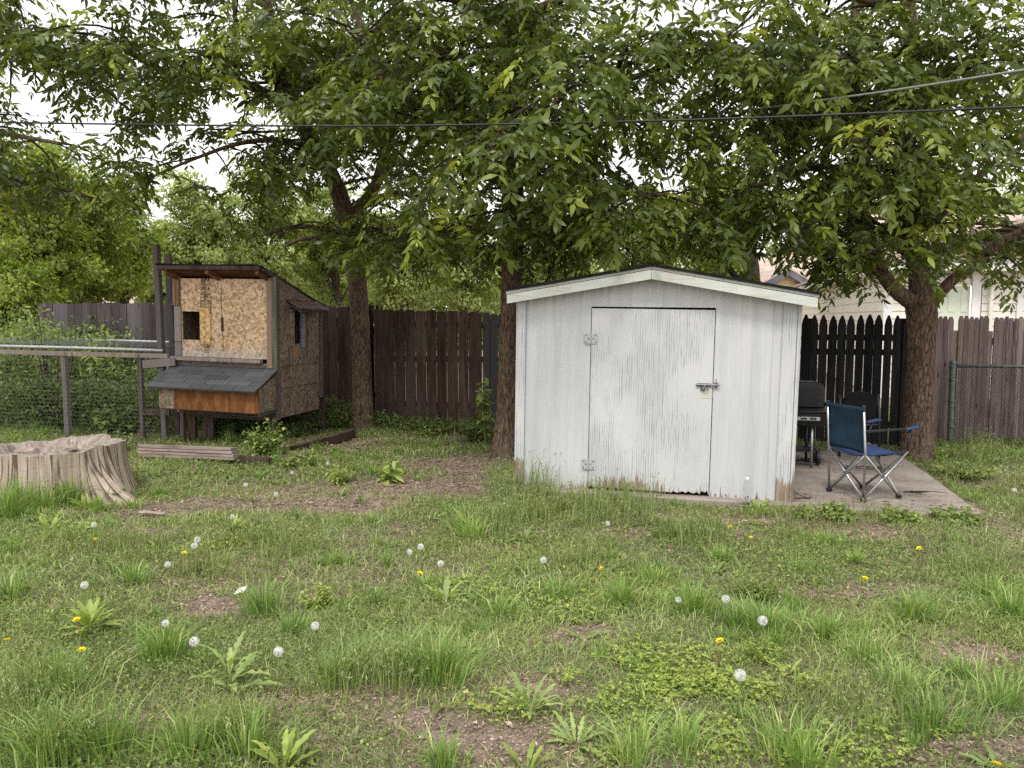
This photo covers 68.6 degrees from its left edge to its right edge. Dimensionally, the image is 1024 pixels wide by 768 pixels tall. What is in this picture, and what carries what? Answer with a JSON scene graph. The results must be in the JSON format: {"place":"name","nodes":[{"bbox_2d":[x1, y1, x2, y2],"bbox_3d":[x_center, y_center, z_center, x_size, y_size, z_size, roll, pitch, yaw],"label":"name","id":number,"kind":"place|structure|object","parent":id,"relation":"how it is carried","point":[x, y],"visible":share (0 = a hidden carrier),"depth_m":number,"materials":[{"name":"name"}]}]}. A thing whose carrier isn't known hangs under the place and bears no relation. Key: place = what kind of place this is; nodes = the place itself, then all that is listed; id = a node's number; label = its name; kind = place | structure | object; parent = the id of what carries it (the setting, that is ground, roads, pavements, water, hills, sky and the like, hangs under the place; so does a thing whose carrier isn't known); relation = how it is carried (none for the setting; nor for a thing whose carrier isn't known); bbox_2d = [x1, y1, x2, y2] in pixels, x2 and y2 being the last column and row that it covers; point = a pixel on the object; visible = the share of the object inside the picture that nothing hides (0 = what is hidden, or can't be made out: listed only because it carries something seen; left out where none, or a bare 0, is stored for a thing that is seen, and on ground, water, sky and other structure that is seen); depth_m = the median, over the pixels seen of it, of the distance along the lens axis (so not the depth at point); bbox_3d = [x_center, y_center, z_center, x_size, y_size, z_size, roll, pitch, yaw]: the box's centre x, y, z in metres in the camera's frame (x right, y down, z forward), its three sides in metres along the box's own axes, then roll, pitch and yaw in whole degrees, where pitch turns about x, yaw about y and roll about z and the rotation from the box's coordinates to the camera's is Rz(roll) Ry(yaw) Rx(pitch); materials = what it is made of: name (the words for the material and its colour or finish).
{"place":"outdoors","nodes":[
{"label":"outdoors","id":0,"kind":"place"},
{"bbox_2d":[0,338,1023,767],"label":"ground","id":1,"kind":"structure","parent":0,"point":[492,726],"depth_m":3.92,"materials":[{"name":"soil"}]},
{"bbox_2d":[0,232,71,367],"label":"leafy tree","id":2,"kind":"object","parent":1,"relation":"on","point":[21,285],"visible":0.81,"depth_m":13.57,"materials":[{"name":"green plant"}]},
{"bbox_2d":[26,513,71,531],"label":"leafy weed","id":3,"kind":"object","parent":1,"relation":"on","point":[55,519],"visible":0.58,"depth_m":5.62,"materials":[{"name":"green plant"}]},
{"bbox_2d":[24,310,77,429],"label":"bare sapling","id":4,"kind":"object","parent":1,"relation":"on","point":[50,414],"visible":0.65,"depth_m":10.80,"materials":[{"name":"brown plant"}]},
{"bbox_2d":[0,125,113,371],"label":"leafy tree","id":5,"kind":"object","parent":1,"relation":"on","point":[52,238],"visible":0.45,"depth_m":15.68,"materials":[{"name":"green plant"}]},
{"bbox_2d":[0,434,138,507],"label":"tree stump","id":6,"kind":"object","parent":1,"relation":"on","point":[103,459],"visible":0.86,"depth_m":6.56,"materials":[{"name":"brown wood"}]},
{"bbox_2d":[14,447,39,453],"bbox_3d":[-4.275,0.606,6.589,0.365,0.118,0.093,3,6,33],"label":"wood chunk","id":7,"kind":"object","parent":6,"relation":"on","point":[31,450],"visible":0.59,"depth_m":6.51,"materials":[{"name":"brown wood"}]},
{"bbox_2d":[64,445,76,451],"bbox_3d":[-3.948,0.582,6.712,0.071,0.108,0.314,-4,6,-39],"label":"wood chunk","id":8,"kind":"object","parent":6,"relation":"on","point":[71,448],"visible":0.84,"depth_m":6.60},
{"bbox_2d":[12,136,153,303],"bbox_3d":[-10.382,-2.800,17.872,4.012,5.868,3.390,0,5,0],"label":"leafy tree","id":9,"kind":"object","parent":1,"relation":"on","point":[106,290],"visible":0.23,"depth_m":17.66,"materials":[{"name":"green plant"}]},
{"bbox_2d":[68,495,100,508],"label":"leafy weed","id":10,"kind":"object","parent":1,"relation":"on","point":[80,504],"visible":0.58,"depth_m":6.27,"materials":[{"name":"green plant"}]},
{"bbox_2d":[0,336,175,439],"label":"chicken run","id":11,"kind":"object","parent":1,"relation":"on","point":[64,353],"visible":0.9,"depth_m":10.06,"materials":[{"name":"metal"}]},
{"bbox_2d":[58,597,124,636],"bbox_3d":[-2.122,1.200,3.769,0.315,0.166,0.295,0,5,0],"label":"leafy weed","id":12,"kind":"object","parent":1,"relation":"on","point":[87,616],"visible":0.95,"depth_m":3.81,"materials":[{"name":"green plant"}]},
{"bbox_2d":[0,0,214,238],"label":"shade tree","id":13,"kind":"object","parent":1,"relation":"on","point":[42,176],"visible":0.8,"depth_m":7.93,"materials":[{"name":"green plant"}]},
{"bbox_2d":[78,324,137,416],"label":"sapling","id":14,"kind":"object","parent":1,"relation":"on","point":[112,373],"visible":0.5,"depth_m":10.93,"materials":[{"name":"green plant"}]},
{"bbox_2d":[90,431,132,445],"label":"leafy shrub","id":15,"kind":"object","parent":1,"relation":"on","point":[114,436],"visible":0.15,"depth_m":9.20,"materials":[{"name":"green plant"}]},
{"bbox_2d":[92,404,139,434],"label":"leafy shrub","id":16,"kind":"object","parent":1,"relation":"on","point":[108,428],"visible":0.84,"depth_m":10.29,"materials":[{"name":"green plant"}]},
{"bbox_2d":[86,175,174,304],"bbox_3d":[-10.220,-2.774,19.933,2.516,5.456,2.028,0,5,0],"label":"leafy tree","id":17,"kind":"object","parent":1,"relation":"on","point":[146,268],"visible":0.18,"depth_m":19.75,"materials":[{"name":"green plant"}]},
{"bbox_2d":[138,510,166,514],"bbox_3d":[-2.931,1.052,6.120,0.252,0.034,0.063,1,5,11],"label":"bark strip","id":18,"kind":"object","parent":1,"relation":"on","point":[143,512],"visible":0.97,"depth_m":6.10,"materials":[{"name":"brown wood"}]},
{"bbox_2d":[134,238,183,303],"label":"leafy tree","id":19,"kind":"object","parent":1,"relation":"on","point":[150,299],"visible":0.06,"depth_m":29.42,"materials":[{"name":"green plant"}]},
{"bbox_2d":[152,244,169,439],"bbox_3d":[-4.567,-0.503,9.764,0.092,2.600,0.072,1,5,14],"label":"timber post","id":20,"kind":"object","parent":1,"relation":"on","point":[159,308],"visible":0.58,"depth_m":9.71,"materials":[{"name":"wood"}]},
{"bbox_2d":[164,254,179,436],"bbox_3d":[-4.575,-0.490,10.129,0.135,2.512,0.060,1,5,14],"label":"timber post","id":21,"kind":"object","parent":1,"relation":"on","point":[171,334],"visible":0.54,"depth_m":10.07,"materials":[{"name":"wood"}]},
{"bbox_2d":[137,444,238,459],"bbox_3d":[-3.643,0.768,8.441,1.225,0.144,0.142,1,-3,13],"label":"plank stack","id":22,"kind":"object","parent":1,"relation":"on","point":[201,452],"visible":0.98,"depth_m":8.38,"materials":[{"name":"wood"}]},
{"bbox_2d":[28,302,351,419],"bbox_3d":[-5.364,-0.373,12.425,6.302,1.978,0.338,1,5,15],"label":"board fence","id":23,"kind":"object","parent":1,"relation":"on","point":[338,358],"visible":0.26,"depth_m":12.47,"materials":[{"name":"wood"}]},
{"bbox_2d":[189,636,199,666],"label":"dandelion","id":24,"kind":"object","parent":1,"relation":"on","point":[194,641],"visible":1,"depth_m":3.33,"materials":[{"name":"white"}]},
{"bbox_2d":[141,164,252,292],"bbox_3d":[-9.545,-3.485,22.892,3.259,6.358,2.952,0,5,0],"label":"leafy tree","id":25,"kind":"object","parent":1,"relation":"on","point":[194,247],"visible":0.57,"depth_m":22.11,"materials":[{"name":"green plant"}]},
{"bbox_2d":[216,513,245,533],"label":"leafy weed","id":26,"kind":"object","parent":1,"relation":"on","point":[234,521],"visible":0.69,"depth_m":5.70,"materials":[{"name":"green plant"}]},
{"bbox_2d":[189,631,282,691],"bbox_3d":[-1.208,1.221,3.215,0.350,0.255,0.381,-5,7,-43],"label":"lettuce weed","id":27,"kind":"object","parent":1,"relation":"on","point":[231,658],"visible":0.92,"depth_m":3.24,"materials":[{"name":"green plant"}]},
{"bbox_2d":[146,263,330,440],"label":"chicken coop","id":28,"kind":"structure","parent":1,"relation":"on","point":[250,342],"depth_m":9.52,"materials":[{"name":"wood"}]},
{"bbox_2d":[290,309,294,345],"bbox_3d":[-2.833,-0.729,9.683,0.019,0.470,0.071,3,5,14],"label":"window frame","id":29,"kind":"structure","parent":28,"relation":"in","point":[292,311],"depth_m":9.67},
{"bbox_2d":[307,310,309,345],"bbox_3d":[-2.735,-0.758,10.080,0.017,0.480,0.040,3,5,14],"label":"window frame","id":30,"kind":"structure","parent":28,"relation":"in","point":[308,314],"depth_m":10.07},
{"bbox_2d":[219,455,271,465],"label":"timber beam","id":31,"kind":"structure","parent":1,"relation":"on","point":[260,459],"depth_m":8.32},
{"bbox_2d":[0,300,495,437],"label":"undergrowth","id":32,"kind":"object","parent":1,"relation":"on","point":[295,425],"visible":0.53,"depth_m":10.94,"materials":[{"name":"green plant"}]},
{"bbox_2d":[0,0,501,430],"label":"shade tree","id":33,"kind":"object","parent":1,"relation":"on","point":[294,73],"visible":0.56,"depth_m":8.87,"materials":[{"name":"green plant"}]},
{"bbox_2d":[13,130,417,144],"bbox_3d":[-4.558,-4.156,11.956,15.942,0.823,0.576,1,5,14],"label":"overhead cable","id":34,"kind":"object","parent":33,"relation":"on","point":[131,135],"visible":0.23,"depth_m":12.65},
{"bbox_2d":[203,166,318,290],"bbox_3d":[-8.193,-3.788,24.671,4.121,6.652,3.332,0,5,0],"label":"leafy tree","id":35,"kind":"object","parent":1,"relation":"on","point":[276,265],"visible":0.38,"depth_m":24.07,"materials":[{"name":"green plant"}]},
{"bbox_2d":[242,417,289,455],"bbox_3d":[-2.854,0.640,8.763,0.553,0.502,0.456,0,5,0],"label":"leafy shrub","id":36,"kind":"object","parent":1,"relation":"on","point":[265,443],"visible":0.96,"depth_m":8.70,"materials":[{"name":"green plant"}]},
{"bbox_2d":[273,646,283,697],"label":"dandelion","id":37,"kind":"object","parent":1,"relation":"on","point":[277,651],"visible":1,"depth_m":3.16,"materials":[{"name":"white"}]},
{"bbox_2d":[250,727,321,767],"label":"leafy weed","id":38,"kind":"object","parent":1,"relation":"on","point":[287,741],"visible":0.99,"depth_m":2.66,"materials":[{"name":"green plant"}]},
{"bbox_2d":[270,449,323,467],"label":"leafy shrub","id":39,"kind":"object","parent":1,"relation":"on","point":[308,460],"visible":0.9,"depth_m":8.10,"materials":[{"name":"green plant"}]},
{"bbox_2d":[247,246,347,301],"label":"leafy tree","id":40,"kind":"object","parent":1,"relation":"on","point":[304,256],"visible":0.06,"depth_m":32.52,"materials":[{"name":"green plant"}]},
{"bbox_2d":[310,621,318,659],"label":"dandelion","id":41,"kind":"object","parent":1,"relation":"on","point":[315,626],"visible":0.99,"depth_m":3.50,"materials":[{"name":"white"}]},
{"bbox_2d":[298,581,334,610],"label":"bushy weed","id":42,"kind":"object","parent":1,"relation":"on","point":[322,599],"visible":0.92,"depth_m":4.18,"materials":[{"name":"green plant"}]},
{"bbox_2d":[289,429,355,451],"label":"timber beam","id":43,"kind":"structure","parent":1,"relation":"on","point":[339,437],"depth_m":9.52,"materials":[{"name":"wood"}]},
{"bbox_2d":[282,178,378,343],"bbox_3d":[-6.364,-3.936,26.807,4.008,6.575,3.714,0,5,0],"label":"leafy tree","id":44,"kind":"object","parent":1,"relation":"on","point":[340,294],"visible":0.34,"depth_m":26.56,"materials":[{"name":"green plant"}]},
{"bbox_2d":[325,395,351,427],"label":"leafy shrub","id":45,"kind":"object","parent":1,"relation":"on","point":[336,421],"visible":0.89,"depth_m":10.85,"materials":[{"name":"green plant"}]},
{"bbox_2d":[323,463,355,485],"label":"bushy weed","id":46,"kind":"object","parent":1,"relation":"on","point":[337,477],"visible":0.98,"depth_m":7.20,"materials":[{"name":"green plant"}]},
{"bbox_2d":[302,256,430,313],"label":"leafy tree","id":47,"kind":"object","parent":1,"relation":"on","point":[373,306],"visible":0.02,"depth_m":35.42,"materials":[{"name":"green plant"}]},
{"bbox_2d":[369,305,381,419],"bbox_3d":[-2.194,-0.328,11.638,0.621,1.785,0.054,1,5,15],"label":"timber post","id":48,"kind":"object","parent":1,"relation":"on","point":[371,316],"visible":0.2,"depth_m":11.59,"materials":[{"name":"wood"}]},
{"bbox_2d":[374,456,403,485],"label":"seedling","id":49,"kind":"object","parent":1,"relation":"on","point":[394,466],"visible":0.97,"depth_m":7.20,"materials":[{"name":"green plant"}]},
{"bbox_2d":[362,209,451,310],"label":"leafy tree","id":50,"kind":"object","parent":1,"relation":"on","point":[386,298],"visible":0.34,"depth_m":21.46,"materials":[{"name":"green plant"}]},
{"bbox_2d":[400,420,457,436],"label":"leafy shrub","id":51,"kind":"object","parent":1,"relation":"on","point":[437,431],"visible":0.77,"depth_m":10.42,"materials":[{"name":"green plant"}]},
{"bbox_2d":[374,309,499,425],"bbox_3d":[-0.842,-0.191,11.140,2.528,1.838,0.224,1,5,15],"label":"board fence","id":52,"kind":"object","parent":1,"relation":"on","point":[445,389],"visible":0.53,"depth_m":11.10,"materials":[{"name":"wood"}]},
{"bbox_2d":[417,576,466,609],"bbox_3d":[-0.368,1.172,4.215,0.272,0.115,0.276,-4,7,-40],"label":"leafy weed","id":53,"kind":"object","parent":1,"relation":"on","point":[446,586],"visible":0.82,"depth_m":4.25,"materials":[{"name":"green plant"}]},
{"bbox_2d":[425,194,501,329],"bbox_3d":[-1.617,-3.132,23.736,3.204,5.506,3.047,4,6,35],"label":"leafy tree","id":54,"kind":"object","parent":1,"relation":"on","point":[462,300],"visible":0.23,"depth_m":23.64,"materials":[{"name":"green plant"}]},
{"bbox_2d":[180,251,766,349],"bbox_3d":[-9.503,-4.717,40.401,45.463,6.021,11.927,0,5,0],"label":"wood","id":55,"kind":"object","parent":1,"relation":"on","point":[439,307],"depth_m":38.60,"materials":[{"name":"green plant"}]},
{"bbox_2d":[458,417,494,442],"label":"leafy shrub","id":56,"kind":"object","parent":1,"relation":"on","point":[468,430],"visible":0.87,"depth_m":9.81,"materials":[{"name":"green plant"}]},
{"bbox_2d":[473,373,494,443],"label":"tall weed","id":57,"kind":"object","parent":1,"relation":"on","point":[482,396],"visible":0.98,"depth_m":9.58,"materials":[{"name":"green plant"}]},
{"bbox_2d":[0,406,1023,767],"bbox_3d":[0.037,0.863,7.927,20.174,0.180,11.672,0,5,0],"label":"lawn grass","id":58,"kind":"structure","parent":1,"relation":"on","point":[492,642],"depth_m":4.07,"materials":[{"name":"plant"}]},
{"bbox_2d":[0,419,1023,767],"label":"tall grass","id":59,"kind":"structure","parent":1,"relation":"on","point":[800,747],"depth_m":3.33,"materials":[{"name":"plant"}]},
{"bbox_2d":[0,414,1023,767],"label":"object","id":60,"kind":"object","parent":1,"relation":"on","point":[430,486],"visible":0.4,"depth_m":4.41,"materials":[{"name":"plant"}]},
{"bbox_2d":[0,424,1023,767],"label":"weed rosettes","id":61,"kind":"object","parent":1,"relation":"on","point":[592,634],"visible":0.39,"depth_m":4.53,"materials":[{"name":"green plant"}]},
{"bbox_2d":[34,520,991,767],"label":"clover","id":62,"kind":"object","parent":1,"relation":"on","point":[694,678],"visible":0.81,"depth_m":3.21,"materials":[{"name":"green plant"}]},
{"bbox_2d":[490,671,562,719],"bbox_3d":[0.055,1.260,3.063,0.305,0.154,0.286,0,5,0],"label":"leafy weed","id":63,"kind":"object","parent":1,"relation":"on","point":[519,687],"visible":0.9,"depth_m":3.09,"materials":[{"name":"green plant"}]},
{"bbox_2d":[194,0,862,459],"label":"shade tree","id":64,"kind":"object","parent":1,"relation":"on","point":[522,48],"visible":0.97,"depth_m":6.91,"materials":[{"name":"green plant"}]},
{"bbox_2d":[501,740,555,767],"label":"leafy weed","id":65,"kind":"object","parent":1,"relation":"on","point":[513,754],"visible":0.98,"depth_m":2.67,"materials":[{"name":"green plant"}]},
{"bbox_2d":[522,189,599,284],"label":"leafy tree","id":66,"kind":"object","parent":1,"relation":"on","point":[541,276],"visible":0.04,"depth_m":24.25,"materials":[{"name":"green plant"}]},
{"bbox_2d":[544,710,609,760],"bbox_3d":[0.246,1.327,2.798,0.280,0.138,0.300,0,5,0],"label":"leafy weed","id":67,"kind":"object","parent":1,"relation":"on","point":[567,735],"visible":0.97,"depth_m":2.84,"materials":[{"name":"green plant"}]},
{"bbox_2d":[589,187,687,270],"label":"leafy tree","id":68,"kind":"object","parent":1,"relation":"on","point":[650,260],"visible":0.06,"depth_m":23.13,"materials":[{"name":"green plant"}]},
{"bbox_2d":[643,153,770,280],"bbox_3d":[5.687,-3.378,21.794,4.019,6.401,3.391,0,5,0],"label":"leafy tree","id":69,"kind":"object","parent":1,"relation":"on","point":[708,268],"visible":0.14,"depth_m":21.59,"materials":[{"name":"green plant"}]},
{"bbox_2d":[734,669,745,718],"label":"dandelion","id":70,"kind":"object","parent":1,"relation":"on","point":[737,674],"visible":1,"depth_m":3.02,"materials":[{"name":"white"}]},
{"bbox_2d":[508,451,981,518],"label":"concrete slab","id":71,"kind":"structure","parent":1,"relation":"on","point":[805,472],"depth_m":6.83,"materials":[{"name":"concrete"}]},
{"bbox_2d":[506,264,819,501],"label":"garden shed","id":72,"kind":"structure","parent":71,"relation":"on","point":[684,381],"depth_m":6.54,"materials":[{"name":"white paint"}]},
{"bbox_2d":[582,308,719,493],"bbox_3d":[1.209,0.149,6.582,1.172,1.611,0.057,2,5,13],"label":"door","id":73,"kind":"structure","parent":72,"relation":"in","point":[651,379],"depth_m":6.58,"materials":[{"name":"white paint"}]},
{"bbox_2d":[743,477,750,501],"bbox_3d":[1.979,0.888,6.317,0.062,0.209,0.062,0,5,0],"label":"plastic bottle","id":74,"kind":"object","parent":71,"relation":"on","point":[746,491],"visible":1,"depth_m":6.29,"materials":[{"name":"white"}]},
{"bbox_2d":[796,381,826,466],"bbox_3d":[3.016,0.418,7.996,1.026,0.874,0.542,1,5,12],"label":"charcoal grill","id":75,"kind":"object","parent":71,"relation":"on","point":[811,412],"visible":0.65,"depth_m":8.02,"materials":[{"name":"black paint"}]},
{"bbox_2d":[795,454,832,464],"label":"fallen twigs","id":76,"kind":"object","parent":71,"relation":"on","point":[808,460],"visible":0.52,"depth_m":8.06,"materials":[{"name":"wood"}]},
{"bbox_2d":[813,391,879,462],"bbox_3d":[3.722,0.446,8.363,0.530,0.766,0.523,-1,5,-12],"label":"patio chair","id":77,"kind":"object","parent":71,"relation":"on","point":[861,398],"visible":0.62,"depth_m":8.14,"materials":[{"name":"black fabric"}]},
{"bbox_2d":[826,400,921,501],"bbox_3d":[3.165,0.564,6.614,0.621,0.824,0.480,-2,5,-19],"label":"camp chair","id":78,"kind":"object","parent":71,"relation":"on","point":[847,431],"visible":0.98,"depth_m":6.55,"materials":[{"name":"fabric"}]},
{"bbox_2d":[898,490,944,493],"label":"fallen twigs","id":79,"kind":"object","parent":71,"relation":"on","point":[916,492],"visible":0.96,"depth_m":6.60,"materials":[{"name":"wood"}]},
{"bbox_2d":[739,499,765,513],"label":"leafy weed","id":80,"kind":"object","parent":1,"relation":"on","point":[754,503],"visible":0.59,"depth_m":6.32,"materials":[{"name":"green plant"}]},
{"bbox_2d":[726,570,782,604],"bbox_3d":[1.397,1.165,4.284,0.324,0.191,0.318,0,5,0],"label":"feathery weed","id":81,"kind":"object","parent":1,"relation":"on","point":[766,590],"visible":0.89,"depth_m":4.27,"materials":[{"name":"green plant"}]},
{"bbox_2d":[758,616,767,658],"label":"dandelion","id":82,"kind":"object","parent":1,"relation":"on","point":[762,619],"visible":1,"depth_m":3.44,"materials":[{"name":"white"}]},
{"bbox_2d":[739,636,787,666],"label":"bushy weed","id":83,"kind":"object","parent":1,"relation":"on","point":[759,651],"visible":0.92,"depth_m":3.48,"materials":[{"name":"green plant"}]},
{"bbox_2d":[792,503,822,518],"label":"leafy weed","id":84,"kind":"object","parent":1,"relation":"on","point":[797,511],"visible":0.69,"depth_m":6.03,"materials":[{"name":"green plant"}]},
{"bbox_2d":[765,195,854,254],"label":"leafy tree","id":85,"kind":"object","parent":1,"relation":"on","point":[770,244],"visible":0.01,"depth_m":44.06,"materials":[{"name":"green plant"}]},
{"bbox_2d":[632,0,1023,461],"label":"shade tree","id":86,"kind":"object","parent":1,"relation":"on","point":[792,74],"visible":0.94,"depth_m":7.03,"materials":[{"name":"green plant"}]},
{"bbox_2d":[819,500,859,521],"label":"leafy weed","id":87,"kind":"object","parent":1,"relation":"on","point":[837,510],"visible":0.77,"depth_m":5.94,"materials":[{"name":"green plant"}]},
{"bbox_2d":[796,314,907,446],"bbox_3d":[2.663,-0.058,10.001,4.900,1.773,0.161,2,5,17],"label":"picket fence","id":88,"kind":"object","parent":1,"relation":"on","point":[841,341],"visible":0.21,"depth_m":9.38,"materials":[{"name":"wood"}]},
{"bbox_2d":[881,503,927,522],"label":"leafy weed","id":89,"kind":"object","parent":1,"relation":"on","point":[901,515],"visible":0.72,"depth_m":5.90,"materials":[{"name":"green plant"}]},
{"bbox_2d":[792,214,1023,398],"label":"white house","id":90,"kind":"structure","parent":1,"relation":"on","point":[955,306],"depth_m":14.94,"materials":[{"name":"paint"}]},
{"bbox_2d":[938,286,969,329],"bbox_3d":[8.748,-0.829,15.035,0.738,2.270,0.060,0,5,0],"label":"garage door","id":91,"kind":"structure","parent":90,"relation":"in","point":[956,305],"depth_m":14.94,"materials":[{"name":"paint"}]},
{"bbox_2d":[869,147,1001,259],"bbox_3d":[16.161,-5.173,29.705,4.969,8.537,4.389,0,5,0],"label":"leafy tree","id":92,"kind":"object","parent":1,"relation":"on","point":[950,177],"depth_m":28.45,"materials":[{"name":"green plant"}]},
{"bbox_2d":[932,443,963,457],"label":"bushy weed","id":93,"kind":"object","parent":1,"relation":"on","point":[943,452],"visible":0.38,"depth_m":8.63,"materials":[{"name":"green plant"}]},
{"bbox_2d":[924,500,991,524],"bbox_3d":[3.538,1.048,5.938,0.477,0.163,0.480,-1,5,-14],"label":"leafy weed","id":94,"kind":"object","parent":1,"relation":"on","point":[942,513],"visible":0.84,"depth_m":5.93,"materials":[{"name":"green plant"}]},
{"bbox_2d":[931,459,1004,479],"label":"bushy weed","id":95,"kind":"object","parent":1,"relation":"on","point":[977,473],"visible":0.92,"depth_m":7.53,"materials":[{"name":"green plant"}]},
{"bbox_2d":[933,316,1023,442],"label":"stockade fence","id":96,"kind":"object","parent":1,"relation":"on","point":[971,340],"visible":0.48,"depth_m":9.75,"materials":[{"name":"wood"}]},
{"bbox_2d":[937,173,1023,285],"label":"leafy tree","id":97,"kind":"object","parent":1,"relation":"on","point":[1018,200],"visible":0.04,"depth_m":24.52,"materials":[{"name":"green plant"}]},
{"bbox_2d":[947,359,1023,443],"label":"chain link fence","id":98,"kind":"object","parent":1,"relation":"on","point":[953,365],"visible":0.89,"depth_m":9.43,"materials":[{"name":"metal"}]},
{"bbox_2d":[0,105,1023,126],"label":"overhead cable","id":99,"kind":"object","parent":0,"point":[812,115],"visible":0.94,"depth_m":5.67,"materials":[{"name":"rubber"}]},
{"bbox_2d":[0,425,1023,767],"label":"seeding grass","id":100,"kind":"structure","parent":0,"point":[498,477],"depth_m":4.74,"materials":[{"name":"plant"}]},
{"bbox_2d":[0,0,1023,318],"label":"sky","id":101,"kind":"structure","parent":0,"point":[220,114],"materials":[{"name":"white"}]},
{"bbox_2d":[758,252,849,286],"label":"yellow house","id":102,"kind":"structure","parent":0,"point":[794,276],"depth_m":29.79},
{"bbox_2d":[593,69,1023,126],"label":"overhead cable","id":103,"kind":"object","parent":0,"point":[945,82],"visible":0.56,"depth_m":5.85,"materials":[{"name":"rubber"}]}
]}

